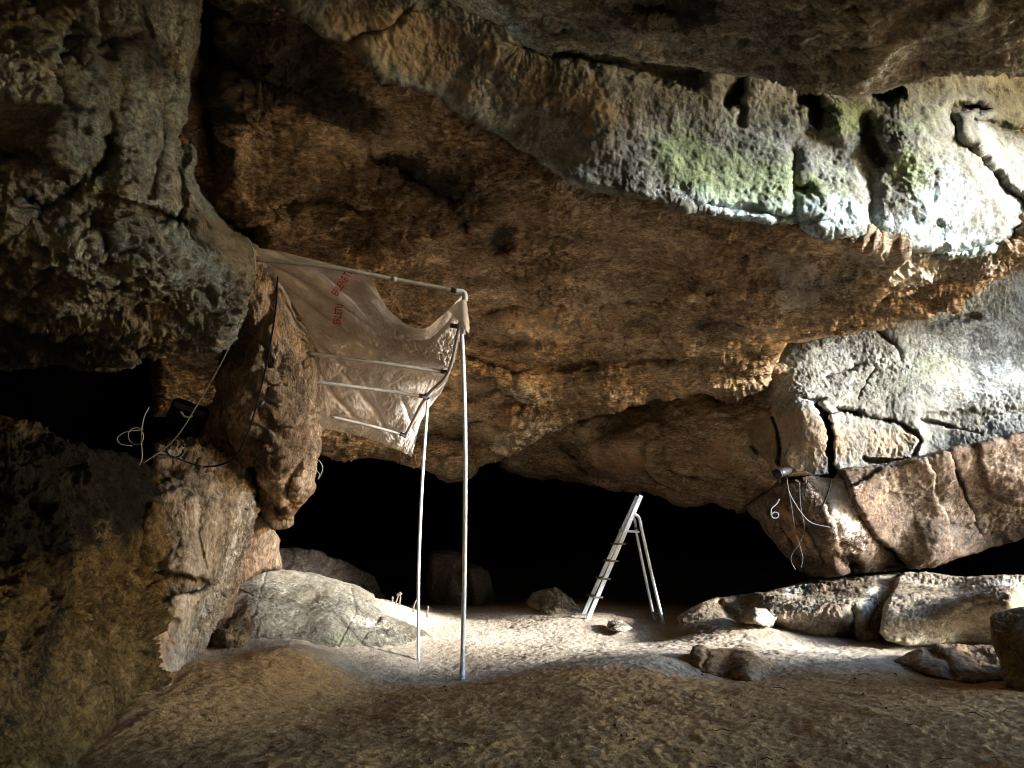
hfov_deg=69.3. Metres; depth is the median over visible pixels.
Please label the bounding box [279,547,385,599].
boulder
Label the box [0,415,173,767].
cave wall
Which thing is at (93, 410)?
cave wall
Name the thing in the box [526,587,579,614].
rock
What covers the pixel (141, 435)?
cable
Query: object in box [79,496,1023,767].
ground
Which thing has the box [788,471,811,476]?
stone
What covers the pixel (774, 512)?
cable
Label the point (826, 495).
cable
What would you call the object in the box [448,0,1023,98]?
roof
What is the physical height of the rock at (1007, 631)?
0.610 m
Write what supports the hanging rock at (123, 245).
hanging from the cave ceiling
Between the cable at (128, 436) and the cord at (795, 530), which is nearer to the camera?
the cable at (128, 436)
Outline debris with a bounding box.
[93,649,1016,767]
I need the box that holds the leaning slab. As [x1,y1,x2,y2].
[745,432,1023,578]
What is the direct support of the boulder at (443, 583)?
on the ground
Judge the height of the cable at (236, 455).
1.683 m
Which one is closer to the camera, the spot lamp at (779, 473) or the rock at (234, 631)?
the rock at (234, 631)
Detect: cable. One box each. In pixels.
[117,427,143,445]
[139,407,149,464]
[143,240,255,462]
[159,276,278,466]
[165,437,184,457]
[770,499,779,518]
[819,479,831,510]
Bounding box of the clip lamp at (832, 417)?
[828,411,840,421]
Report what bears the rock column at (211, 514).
on the ground
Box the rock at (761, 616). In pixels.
[737,607,773,627]
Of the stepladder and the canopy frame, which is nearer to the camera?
the canopy frame
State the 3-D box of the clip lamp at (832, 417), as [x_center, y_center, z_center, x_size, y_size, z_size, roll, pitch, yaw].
[4.101,0.408,9.348,0.309,0.169,0.102,7,-12,-34]
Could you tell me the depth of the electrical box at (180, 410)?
6.69 m
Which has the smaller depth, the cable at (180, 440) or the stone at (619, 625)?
the cable at (180, 440)
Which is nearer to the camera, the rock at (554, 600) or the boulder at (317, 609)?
the boulder at (317, 609)
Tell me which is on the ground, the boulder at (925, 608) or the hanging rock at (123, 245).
the boulder at (925, 608)
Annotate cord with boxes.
[786,476,829,527]
[788,487,802,566]
[791,482,803,569]
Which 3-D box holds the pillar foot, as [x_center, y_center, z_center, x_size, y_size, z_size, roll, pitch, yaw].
[-2.845,2.094,8.016,0.672,1.426,2.714,3,-10,-15]
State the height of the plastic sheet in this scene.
1.722 m
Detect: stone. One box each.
[607,619,631,631]
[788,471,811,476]
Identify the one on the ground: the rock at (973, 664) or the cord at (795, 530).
the rock at (973, 664)
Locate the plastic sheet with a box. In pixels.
[254,247,469,456]
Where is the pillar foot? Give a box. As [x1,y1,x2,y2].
[222,513,281,618]
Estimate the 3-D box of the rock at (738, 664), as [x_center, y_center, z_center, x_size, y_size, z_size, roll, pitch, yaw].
[1.891,2.417,6.385,0.779,0.276,1.088,-5,-11,26]
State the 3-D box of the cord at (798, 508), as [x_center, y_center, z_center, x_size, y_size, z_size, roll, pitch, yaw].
[3.550,1.416,8.911,0.534,0.613,0.052,2,-10,-11]
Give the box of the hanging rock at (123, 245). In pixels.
[0,0,257,372]
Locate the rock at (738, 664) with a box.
[688,644,772,681]
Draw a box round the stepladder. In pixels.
[582,494,664,624]
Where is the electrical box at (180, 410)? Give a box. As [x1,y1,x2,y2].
[165,398,209,432]
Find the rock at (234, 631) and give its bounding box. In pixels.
[208,611,252,648]
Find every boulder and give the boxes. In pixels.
[231,569,429,647]
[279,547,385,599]
[425,549,496,606]
[678,572,901,641]
[879,571,1023,645]
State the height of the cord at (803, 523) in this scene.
1.058 m
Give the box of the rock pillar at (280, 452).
[196,232,324,529]
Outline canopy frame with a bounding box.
[256,257,467,680]
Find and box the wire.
[312,459,322,478]
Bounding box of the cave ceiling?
[150,0,1023,482]
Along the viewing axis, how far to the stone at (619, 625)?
9.00 m
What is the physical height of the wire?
0.207 m
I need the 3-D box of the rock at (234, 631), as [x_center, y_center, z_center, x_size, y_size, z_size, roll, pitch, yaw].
[-2.614,2.280,6.863,0.396,0.344,0.761,4,-11,-22]
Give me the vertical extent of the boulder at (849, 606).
0.830 m
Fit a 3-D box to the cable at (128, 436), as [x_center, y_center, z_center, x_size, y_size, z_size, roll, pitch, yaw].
[-2.963,0.413,5.813,0.265,0.151,0.095,-4,-11,20]
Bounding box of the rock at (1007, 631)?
[990,607,1023,690]
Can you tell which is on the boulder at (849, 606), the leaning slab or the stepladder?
the leaning slab
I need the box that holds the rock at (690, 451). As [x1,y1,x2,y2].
[499,363,824,513]
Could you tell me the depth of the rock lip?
7.11 m
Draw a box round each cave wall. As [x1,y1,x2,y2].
[0,357,1023,574]
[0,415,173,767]
[745,269,1023,479]
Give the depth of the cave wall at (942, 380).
9.94 m
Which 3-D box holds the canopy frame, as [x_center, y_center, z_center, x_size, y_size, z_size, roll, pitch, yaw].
[-1.517,0.874,7.372,1.980,3.785,1.665,2,-10,-10]
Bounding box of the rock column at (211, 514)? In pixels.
[152,436,260,672]
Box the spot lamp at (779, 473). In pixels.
[773,467,791,484]
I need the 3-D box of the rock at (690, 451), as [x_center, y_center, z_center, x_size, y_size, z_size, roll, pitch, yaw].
[2.377,1.195,13.843,4.174,2.444,8.529,7,-12,-35]
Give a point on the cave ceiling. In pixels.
(304, 140)
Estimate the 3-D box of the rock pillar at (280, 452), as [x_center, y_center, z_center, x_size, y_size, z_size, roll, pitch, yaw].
[-2.714,-0.055,7.994,1.291,3.196,3.295,3,-10,-18]
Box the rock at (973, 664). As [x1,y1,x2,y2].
[893,643,1003,683]
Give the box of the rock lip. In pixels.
[279,0,1023,260]
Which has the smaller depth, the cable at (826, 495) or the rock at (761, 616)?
the rock at (761, 616)
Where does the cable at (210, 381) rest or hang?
hanging from the hanging rock at (123, 245)

